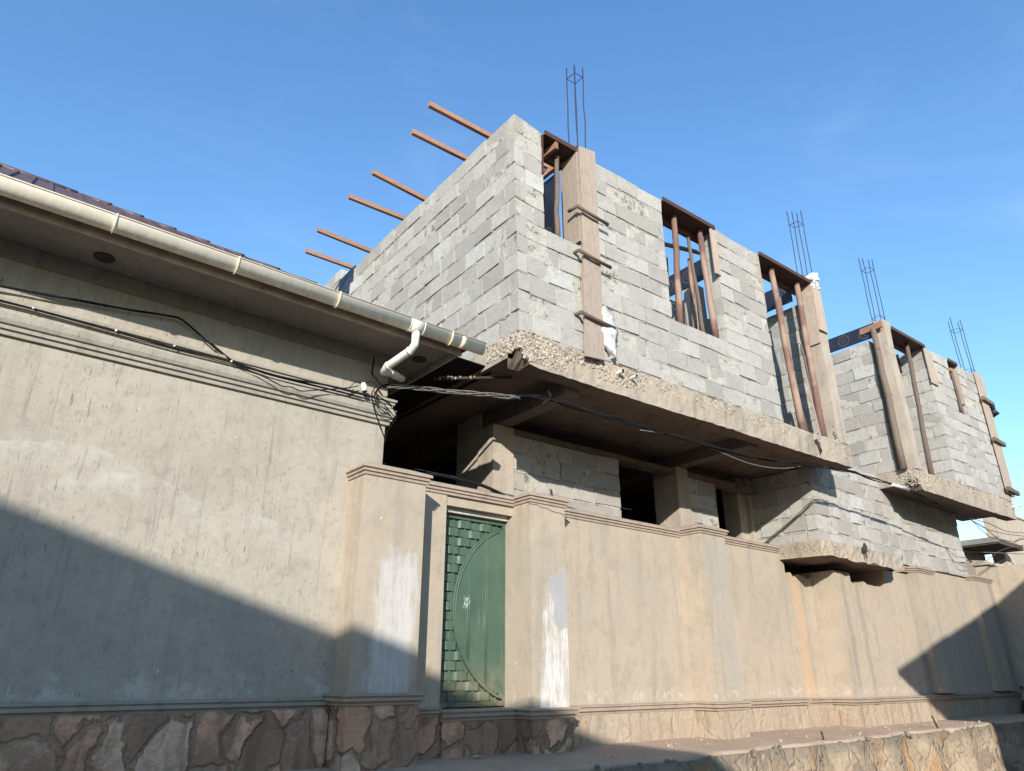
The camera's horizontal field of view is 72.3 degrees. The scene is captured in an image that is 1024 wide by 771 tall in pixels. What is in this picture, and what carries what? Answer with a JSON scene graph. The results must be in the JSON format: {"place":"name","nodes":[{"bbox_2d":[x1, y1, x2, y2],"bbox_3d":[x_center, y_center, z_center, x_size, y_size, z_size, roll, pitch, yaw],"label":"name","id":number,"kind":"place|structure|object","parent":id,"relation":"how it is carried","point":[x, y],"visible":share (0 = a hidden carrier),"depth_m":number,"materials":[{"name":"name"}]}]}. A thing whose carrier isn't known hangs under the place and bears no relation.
{"place":"outdoors","nodes":[
{"label":"outdoors","id":0,"kind":"place"},
{"bbox_2d":[0,0,1023,561],"label":"sky","id":1,"kind":"structure","parent":0,"point":[894,129],"materials":[{"name":"blue"}]},
{"bbox_2d":[286,713,1023,770],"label":"pavement","id":2,"kind":"structure","parent":0,"point":[606,756],"depth_m":8.05,"materials":[{"name":"beige concrete"}]},
{"bbox_2d":[0,162,486,770],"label":"plastered house","id":3,"kind":"structure","parent":2,"relation":"on","point":[172,526],"depth_m":6.11,"materials":[{"name":"paint"}]},
{"bbox_2d":[0,300,362,398],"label":"cable","id":4,"kind":"object","parent":3,"relation":"attached to","point":[101,327],"visible":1,"depth_m":6.37,"materials":[{"name":"black rubber"}]},
{"bbox_2d":[0,285,373,397],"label":"cable","id":5,"kind":"object","parent":3,"relation":"attached to","point":[111,306],"visible":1,"depth_m":6.50,"materials":[{"name":"black rubber"}]},
{"bbox_2d":[350,381,377,392],"bbox_3d":[-1.611,0.005,7.597,0.328,0.149,0.078,17,-28,-36],"label":"lamp holder","id":6,"kind":"object","parent":5,"relation":"hanging from","point":[363,386],"visible":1,"depth_m":7.57,"materials":[{"name":"white plastic"}]},
{"bbox_2d":[211,343,358,391],"bbox_3d":[-2.261,-0.108,7.090,1.544,0.297,0.058,16,-27,-33],"label":"cable","id":7,"kind":"object","parent":3,"relation":"attached to","point":[279,384],"visible":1,"depth_m":6.99,"materials":[{"name":"black rubber"}]},
{"bbox_2d":[371,357,389,386],"bbox_3d":[-1.431,-0.149,7.793,0.264,0.354,0.066,9,-24,-21],"label":"cable","id":8,"kind":"object","parent":3,"relation":"attached to","point":[374,376],"visible":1,"depth_m":7.74,"materials":[{"name":"black rubber"}]},
{"bbox_2d":[371,383,396,441],"bbox_3d":[-1.394,0.261,7.658,0.153,0.622,0.346,-9,-24,21],"label":"cable coil","id":9,"kind":"object","parent":3,"relation":"hanging from","point":[384,400],"visible":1,"depth_m":7.67,"materials":[{"name":"black rubber"}]},
{"bbox_2d":[382,383,519,399],"bbox_3d":[-0.667,0.067,7.931,1.597,0.081,0.097,6,-23,-14],"label":"cable bundle","id":10,"kind":"object","parent":3,"relation":"attached to","point":[448,391],"visible":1,"depth_m":7.89,"materials":[{"name":"grey rubber"}]},
{"bbox_2d":[322,462,1022,770],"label":"boundary wall","id":11,"kind":"structure","parent":2,"relation":"on","point":[619,630],"depth_m":9.22,"materials":[{"name":"paint"}]},
{"bbox_2d":[424,473,504,494],"bbox_3d":[-0.524,1.194,8.327,1.412,0.157,0.072,19,-29,-39],"label":"hose","id":12,"kind":"object","parent":11,"relation":"on","point":[466,481],"visible":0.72,"depth_m":8.30,"materials":[{"name":"black rubber"}]},
{"bbox_2d":[439,514,504,707],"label":"gate","id":13,"kind":"structure","parent":11,"relation":"attached to","point":[473,653],"depth_m":7.99,"materials":[{"name":"green metal"}]},
{"bbox_2d":[446,507,507,522],"bbox_3d":[-0.457,1.549,8.388,0.970,0.050,0.100,17,-28,-36],"label":"lintel board","id":14,"kind":"object","parent":11,"relation":"attached to","point":[466,513],"visible":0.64,"depth_m":8.36,"materials":[{"name":"silver metal"}]},
{"bbox_2d":[1020,686,1023,712],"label":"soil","id":15,"kind":"structure","parent":2,"relation":"on","point":[1022,706],"depth_m":15.72,"materials":[{"name":"brown soil"}]},
{"bbox_2d":[666,257,669,298],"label":"timber prop","id":16,"kind":"object","parent":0,"point":[668,274],"visible":0.14,"depth_m":12.00,"materials":[{"name":"grey wood"}]},
{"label":"ground","id":17,"kind":"structure","parent":0,"visible":0},
{"bbox_2d":[325,65,1021,707],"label":"unfinished building","id":18,"kind":"structure","parent":17,"relation":"on","point":[471,247],"depth_m":11.07,"materials":[{"name":"concrete"}]},
{"bbox_2d":[338,265,355,294],"bbox_3d":[-3.247,-1.925,13.718,0.022,0.636,0.711,16,-27,-34],"label":"formwork panel","id":19,"kind":"object","parent":18,"relation":"on","point":[345,281],"visible":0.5,"depth_m":13.71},
{"bbox_2d":[387,357,490,424],"bbox_3d":[-2.619,0.603,10.725,1.075,0.086,6.180,17,-28,-36],"label":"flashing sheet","id":20,"kind":"object","parent":18,"relation":"on","point":[407,399],"visible":0.11,"depth_m":9.29,"materials":[{"name":"brown metal"}]},
{"bbox_2d":[432,376,511,379],"bbox_3d":[-0.485,-0.095,8.754,1.019,0.176,0.056,6,-23,-15],"label":"steel bar","id":21,"kind":"object","parent":18,"relation":"attached to","point":[469,378],"visible":1,"depth_m":8.74,"materials":[{"name":"metal"}]},
{"bbox_2d":[541,135,543,174],"bbox_3d":[0.357,-3.157,9.740,0.026,0.668,0.225,16,-27,-34],"label":"stop board","id":22,"kind":"object","parent":18,"relation":"attached to","point":[542,166],"visible":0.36,"depth_m":9.62,"materials":[{"name":"wood"}]},
{"bbox_2d":[543,175,554,233],"bbox_3d":[-0.043,-1.875,10.691,0.023,1.887,2.226,16,-27,-34],"label":"formwork panel","id":23,"kind":"object","parent":18,"relation":"attached to","point":[549,194],"depth_m":10.15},
{"bbox_2d":[554,156,560,236],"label":"timber prop","id":24,"kind":"object","parent":18,"relation":"on","point":[556,202],"visible":0.94,"depth_m":9.69,"materials":[{"name":"brown wood"}]},
{"bbox_2d":[543,145,576,238],"bbox_3d":[-0.706,-1.112,12.135,0.064,3.723,5.618,16,-27,-34],"label":"timber trestle","id":25,"kind":"object","parent":18,"relation":"on","point":[549,171],"visible":0.04,"depth_m":11.13,"materials":[{"name":"brown wood"}]},
{"bbox_2d":[305,249,356,268],"bbox_3d":[-3.055,-2.325,14.179,2.332,0.080,0.058,17,-28,-35],"label":"batten","id":26,"kind":"object","parent":25,"relation":"on","point":[328,259],"visible":0.36,"depth_m":13.76,"materials":[{"name":"brown wood"}]},
{"bbox_2d":[317,227,372,252],"bbox_3d":[-2.639,-2.566,13.596,2.435,0.080,0.058,18,-28,-36],"label":"batten","id":27,"kind":"object","parent":25,"relation":"on","point":[343,240],"visible":0.36,"depth_m":13.16,"materials":[{"name":"brown wood"}]},
{"bbox_2d":[348,194,406,220],"bbox_3d":[-1.825,-2.963,12.636,2.395,0.080,0.058,16,-27,-33],"label":"batten","id":28,"kind":"object","parent":25,"relation":"on","point":[366,203],"visible":0.36,"depth_m":12.24,"materials":[{"name":"brown wood"}]},
{"bbox_2d":[371,169,427,201],"bbox_3d":[-1.396,-3.167,12.142,2.369,0.080,0.058,19,-29,-39],"label":"batten","id":29,"kind":"object","parent":25,"relation":"on","point":[396,184],"visible":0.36,"depth_m":11.69,"materials":[{"name":"brown wood"}]},
{"bbox_2d":[411,129,468,160],"bbox_3d":[-0.591,-3.555,11.206,2.304,0.080,0.058,16,-28,-34],"label":"batten","id":30,"kind":"object","parent":25,"relation":"on","point":[437,144],"visible":0.36,"depth_m":10.79,"materials":[{"name":"brown wood"}]},
{"bbox_2d":[428,101,553,172],"bbox_3d":[-0.241,-3.757,10.715,2.389,0.080,0.062,16,-27,-34],"label":"batten","id":31,"kind":"object","parent":25,"relation":"on","point":[458,119],"visible":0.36,"depth_m":10.33,"materials":[{"name":"brown wood"}]},
{"bbox_2d":[543,130,576,170],"bbox_3d":[0.577,-3.365,10.084,0.594,0.170,0.408,16,-27,-34],"label":"lintel formwork","id":32,"kind":"object","parent":18,"relation":"attached to","point":[564,151],"visible":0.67,"depth_m":10.07,"materials":[{"name":"brown wood"}]},
{"bbox_2d":[543,141,557,159],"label":"timber block","id":33,"kind":"structure","parent":32,"relation":"on","point":[549,150],"depth_m":9.94,"materials":[{"name":"brown wood"}]},
{"bbox_2d":[562,146,615,360],"bbox_3d":[1.005,-1.860,9.686,0.618,3.424,0.426,16,-27,-34],"label":"column formwork","id":34,"kind":"object","parent":18,"relation":"attached to","point":[585,230],"depth_m":9.65,"materials":[{"name":"brown wood"}]},
{"bbox_2d":[602,306,617,358],"bbox_3d":[1.270,-0.700,9.256,0.321,0.716,0.169,16,-27,-34],"label":"plastic bag","id":35,"kind":"object","parent":18,"relation":"on","point":[610,336],"visible":0.88,"depth_m":9.21,"materials":[{"name":"white plastic"}]},
{"bbox_2d":[671,214,683,323],"bbox_3d":[2.605,-1.840,11.079,0.212,2.081,0.113,16,-27,-34],"label":"timber prop","id":36,"kind":"object","parent":18,"relation":"on","point":[678,290],"visible":0.92,"depth_m":11.03,"materials":[{"name":"brown wood"}]},
{"bbox_2d":[513,394,855,472],"bbox_3d":[2.998,0.805,10.087,7.300,0.340,0.168,15,-27,-33],"label":"cable bundle","id":37,"kind":"object","parent":18,"relation":"attached to","point":[610,417],"visible":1,"depth_m":9.39,"materials":[{"name":"black rubber"}]},
{"bbox_2d":[540,390,552,406],"bbox_3d":[0.426,0.150,8.374,0.095,0.326,0.352,-7,-23,16],"label":"cable stub","id":38,"kind":"object","parent":37,"relation":"attached to","point":[543,403],"visible":0.96,"depth_m":8.31,"materials":[{"name":"black rubber"}]},
{"bbox_2d":[664,242,705,254],"bbox_3d":[2.616,-2.424,12.025,1.834,0.201,0.053,11,-25,-25],"label":"timber rail","id":39,"kind":"object","parent":18,"relation":"attached to","point":[681,248],"visible":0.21,"depth_m":12.19,"materials":[{"name":"brown wood"}]},
{"bbox_2d":[661,197,714,243],"bbox_3d":[2.800,-2.719,11.646,1.304,0.170,0.408,16,-27,-34],"label":"lintel formwork","id":40,"kind":"object","parent":18,"relation":"attached to","point":[689,224],"visible":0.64,"depth_m":11.64,"materials":[{"name":"brown wood"}]},
{"bbox_2d":[669,260,706,296],"bbox_3d":[2.686,-1.726,13.796,0.024,0.424,3.413,16,-27,-34],"label":"formwork panel","id":41,"kind":"object","parent":18,"relation":"attached to","point":[684,277],"depth_m":13.10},
{"bbox_2d":[687,258,697,328],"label":"timber prop","id":42,"kind":"object","parent":18,"relation":"on","point":[693,305],"visible":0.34,"depth_m":11.92,"materials":[{"name":"brown wood"}]},
{"bbox_2d":[686,236,704,331],"bbox_3d":[3.028,-1.600,11.521,0.167,1.976,0.081,7,-23,-16],"label":"timber prop","id":43,"kind":"object","parent":18,"relation":"on","point":[700,314],"visible":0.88,"depth_m":11.50,"materials":[{"name":"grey wood"}]},
{"bbox_2d":[697,229,718,337],"bbox_3d":[3.212,-1.662,11.512,0.183,2.082,0.123,16,-27,-34],"label":"timber prop","id":44,"kind":"object","parent":18,"relation":"on","point":[711,312],"visible":0.93,"depth_m":11.47,"materials":[{"name":"brown wood"}]},
{"bbox_2d":[709,228,720,275],"bbox_3d":[3.388,-2.232,11.693,0.143,0.874,0.025,16,-27,-34],"label":"stop board","id":45,"kind":"object","parent":18,"relation":"attached to","point":[715,254],"visible":1,"depth_m":11.67,"materials":[{"name":"brown wood"}]},
{"bbox_2d":[640,429,801,468],"bbox_3d":[3.195,0.954,10.193,3.863,0.237,0.065,16,-27,-33],"label":"cable","id":46,"kind":"object","parent":18,"relation":"attached to","point":[731,456],"visible":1,"depth_m":10.26,"materials":[{"name":"black rubber"}]},
{"bbox_2d":[707,287,792,334],"bbox_3d":[4.538,-1.378,14.845,0.024,0.435,3.053,16,-27,-34],"label":"formwork panel","id":47,"kind":"object","parent":18,"relation":"attached to","point":[785,296],"visible":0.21,"depth_m":13.99,"materials":[{"name":"wood"}]},
{"bbox_2d":[757,255,766,311],"bbox_3d":[4.349,-1.776,12.454,0.025,1.145,0.225,16,-27,-34],"label":"stop board","id":48,"kind":"object","parent":18,"relation":"attached to","point":[761,281],"visible":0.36,"depth_m":12.38,"materials":[{"name":"brown wood"}]},
{"bbox_2d":[757,251,810,295],"bbox_3d":[4.986,-2.083,13.182,1.664,0.170,0.408,16,-27,-34],"label":"lintel formwork","id":49,"kind":"object","parent":18,"relation":"attached to","point":[786,277],"visible":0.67,"depth_m":13.19,"materials":[{"name":"brown wood"}]},
{"bbox_2d":[780,297,791,358],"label":"timber prop","id":50,"kind":"object","parent":18,"relation":"on","point":[786,330],"visible":0.16,"depth_m":13.22,"materials":[{"name":"brown wood"}]},
{"bbox_2d":[768,267,805,430],"bbox_3d":[4.872,-0.688,12.437,0.271,3.175,0.130,16,-27,-34],"label":"timber prop","id":51,"kind":"object","parent":18,"relation":"on","point":[793,382],"visible":0.95,"depth_m":12.34,"materials":[{"name":"brown wood"}]},
{"bbox_2d":[800,344,814,406],"bbox_3d":[5.404,0.123,12.622,0.067,1.818,0.283,-18,-28,36],"label":"timber prop","id":52,"kind":"object","parent":18,"relation":"on","point":[805,363],"visible":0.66,"depth_m":12.73,"materials":[{"name":"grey wood"}]},
{"bbox_2d":[794,281,826,436],"bbox_3d":[5.454,-0.517,12.848,0.128,3.171,0.129,16,-27,-34],"label":"timber prop","id":53,"kind":"object","parent":18,"relation":"on","point":[813,380],"visible":0.93,"depth_m":12.77,"materials":[{"name":"brown wood"}]},
{"bbox_2d":[803,370,820,435],"bbox_3d":[5.290,0.319,12.334,0.223,1.237,0.016,18,-29,-37],"label":"split pole","id":54,"kind":"object","parent":18,"relation":"on","point":[812,403],"visible":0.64,"depth_m":12.33,"materials":[{"name":"brown wood"}]},
{"bbox_2d":[800,282,827,345],"bbox_3d":[5.777,-1.332,13.446,0.292,1.293,0.307,16,-27,-34],"label":"column formwork","id":55,"kind":"object","parent":18,"relation":"attached to","point":[811,297],"depth_m":13.34,"materials":[{"name":"brown wood"}]},
{"bbox_2d":[805,273,819,289],"bbox_3d":[5.804,-2.016,13.683,0.326,0.441,0.324,16,-27,-34],"label":"cement bag","id":56,"kind":"object","parent":55,"relation":"on","point":[813,278],"visible":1,"depth_m":13.60,"materials":[{"name":"white paper"}]},
{"bbox_2d":[828,323,873,352],"bbox_3d":[6.583,-0.562,16.789,0.021,0.329,4.293,16,-27,-34],"label":"formwork panel","id":57,"kind":"object","parent":18,"relation":"on","point":[845,340],"visible":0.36,"depth_m":15.65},
{"bbox_2d":[870,328,907,469],"bbox_3d":[7.832,0.221,14.592,0.140,3.139,0.164,16,-27,-34],"label":"timber prop","id":58,"kind":"object","parent":18,"relation":"on","point":[893,421],"visible":1,"depth_m":14.49,"materials":[{"name":"wood"}]},
{"bbox_2d":[859,321,882,334],"bbox_3d":[7.816,-1.246,15.261,0.042,0.138,0.500,14,-26,-30],"label":"timber rail","id":59,"kind":"object","parent":58,"relation":"on","point":[876,326],"visible":1,"depth_m":15.25,"materials":[{"name":"brown wood"}]},
{"bbox_2d":[896,354,902,373],"bbox_3d":[8.555,-0.242,17.091,0.023,0.477,1.802,16,-27,-34],"label":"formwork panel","id":60,"kind":"object","parent":18,"relation":"attached to","point":[898,361],"visible":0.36,"depth_m":16.44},
{"bbox_2d":[890,326,924,355],"bbox_3d":[8.778,-0.981,15.847,1.548,0.170,0.408,16,-27,-34],"label":"lintel formwork","id":61,"kind":"object","parent":18,"relation":"attached to","point":[900,339],"visible":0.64,"depth_m":15.89,"materials":[{"name":"brown wood"}]},
{"bbox_2d":[854,472,973,519],"bbox_3d":[7.854,2.165,13.465,4.847,0.258,0.092,17,-28,-35],"label":"cable bundle","id":62,"kind":"object","parent":18,"relation":"attached to","point":[873,478],"visible":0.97,"depth_m":13.45,"materials":[{"name":"black rubber"}]},
{"bbox_2d":[891,483,909,490],"bbox_3d":[7.210,1.883,13.003,0.641,0.059,0.060,16,-28,-34],"label":"cable joint","id":63,"kind":"object","parent":62,"relation":"attached to","point":[900,486],"visible":1,"depth_m":12.96,"materials":[{"name":"white plastic"}]},
{"bbox_2d":[904,343,934,475],"bbox_3d":[8.859,0.482,15.262,0.412,3.179,0.132,16,-27,-34],"label":"timber prop","id":64,"kind":"object","parent":18,"relation":"on","point":[927,452],"visible":0.94,"depth_m":15.18,"materials":[{"name":"brown wood"}]},
{"bbox_2d":[923,348,938,385],"bbox_3d":[9.601,-0.426,16.058,0.339,0.874,0.026,16,-27,-34],"label":"stop board","id":65,"kind":"object","parent":18,"relation":"attached to","point":[931,368],"visible":1,"depth_m":16.03,"materials":[{"name":"brown wood"}]},
{"bbox_2d":[947,358,957,367],"bbox_3d":[10.550,-0.466,17.092,0.488,0.170,0.408,16,-27,-34],"label":"lintel formwork","id":66,"kind":"object","parent":18,"relation":"attached to","point":[951,363],"visible":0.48,"depth_m":17.00,"materials":[{"name":"brown wood"}]},
{"bbox_2d":[949,370,964,404],"bbox_3d":[10.760,0.066,16.976,0.025,0.880,0.212,16,-27,-34],"label":"stop board","id":67,"kind":"object","parent":18,"relation":"attached to","point":[956,377],"visible":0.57,"depth_m":16.93,"materials":[{"name":"brown wood"}]},
{"bbox_2d":[950,372,964,413],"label":"timber prop","id":68,"kind":"object","parent":18,"relation":"on","point":[957,394],"visible":0.88,"depth_m":16.87,"materials":[{"name":"brown wood"}]},
{"bbox_2d":[963,551,1018,553],"bbox_3d":[12.710,4.361,18.223,3.789,0.237,0.042,13,-26,-28],"label":"cable","id":69,"kind":"object","parent":18,"relation":"attached to","point":[992,552],"visible":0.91,"depth_m":17.98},
{"bbox_2d":[969,518,1020,532],"bbox_3d":[12.662,3.534,17.197,7.972,0.677,0.213,19,-29,-38],"label":"cable","id":70,"kind":"object","parent":18,"relation":"attached to","point":[995,526],"visible":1,"depth_m":15.12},
{"bbox_2d":[967,545,1023,561],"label":"cable","id":71,"kind":"object","parent":18,"relation":"attached to","point":[998,551],"visible":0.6,"depth_m":18.55,"materials":[{"name":"black rubber"}]},
{"bbox_2d":[970,519,1020,535],"bbox_3d":[12.591,3.654,17.091,7.841,0.660,0.201,19,-29,-38],"label":"cable","id":72,"kind":"object","parent":18,"relation":"attached to","point":[994,531],"visible":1,"depth_m":15.15,"materials":[{"name":"black rubber"}]},
{"bbox_2d":[973,372,1019,497],"bbox_3d":[11.738,1.204,17.288,0.621,3.148,0.456,16,-27,-34],"label":"column formwork","id":73,"kind":"object","parent":18,"relation":"attached to","point":[998,443],"depth_m":17.08,"materials":[{"name":"brown wood"}]},
{"bbox_2d":[989,404,999,417],"bbox_3d":[12.033,0.611,17.522,0.243,0.399,0.224,16,-27,-34],"label":"floodlight","id":74,"kind":"object","parent":73,"relation":"attached to","point":[995,413],"visible":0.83,"depth_m":17.46,"materials":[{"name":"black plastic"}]},
{"bbox_2d":[972,521,1023,541],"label":"cable","id":75,"kind":"object","parent":18,"relation":"attached to","point":[995,538],"visible":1,"depth_m":14.81,"materials":[{"name":"black rubber"}]},
{"bbox_2d":[974,521,1023,543],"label":"cable","id":76,"kind":"object","parent":18,"relation":"attached to","point":[998,538],"visible":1,"depth_m":15.21,"materials":[{"name":"black rubber"}]},
{"bbox_2d":[588,722,1023,770],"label":"retaining wall","id":77,"kind":"structure","parent":17,"relation":"on","point":[995,747],"depth_m":9.91,"materials":[{"name":"beige stone"}]},
{"bbox_2d":[961,516,1023,574],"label":"neighbour house","id":78,"kind":"structure","parent":17,"relation":"on","point":[975,546],"depth_m":20.28,"materials":[{"name":"paint"}]},
{"bbox_2d":[971,560,1023,699],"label":"neighbour wall","id":79,"kind":"structure","parent":17,"relation":"on","point":[1007,584],"depth_m":16.46,"materials":[{"name":"paint"}]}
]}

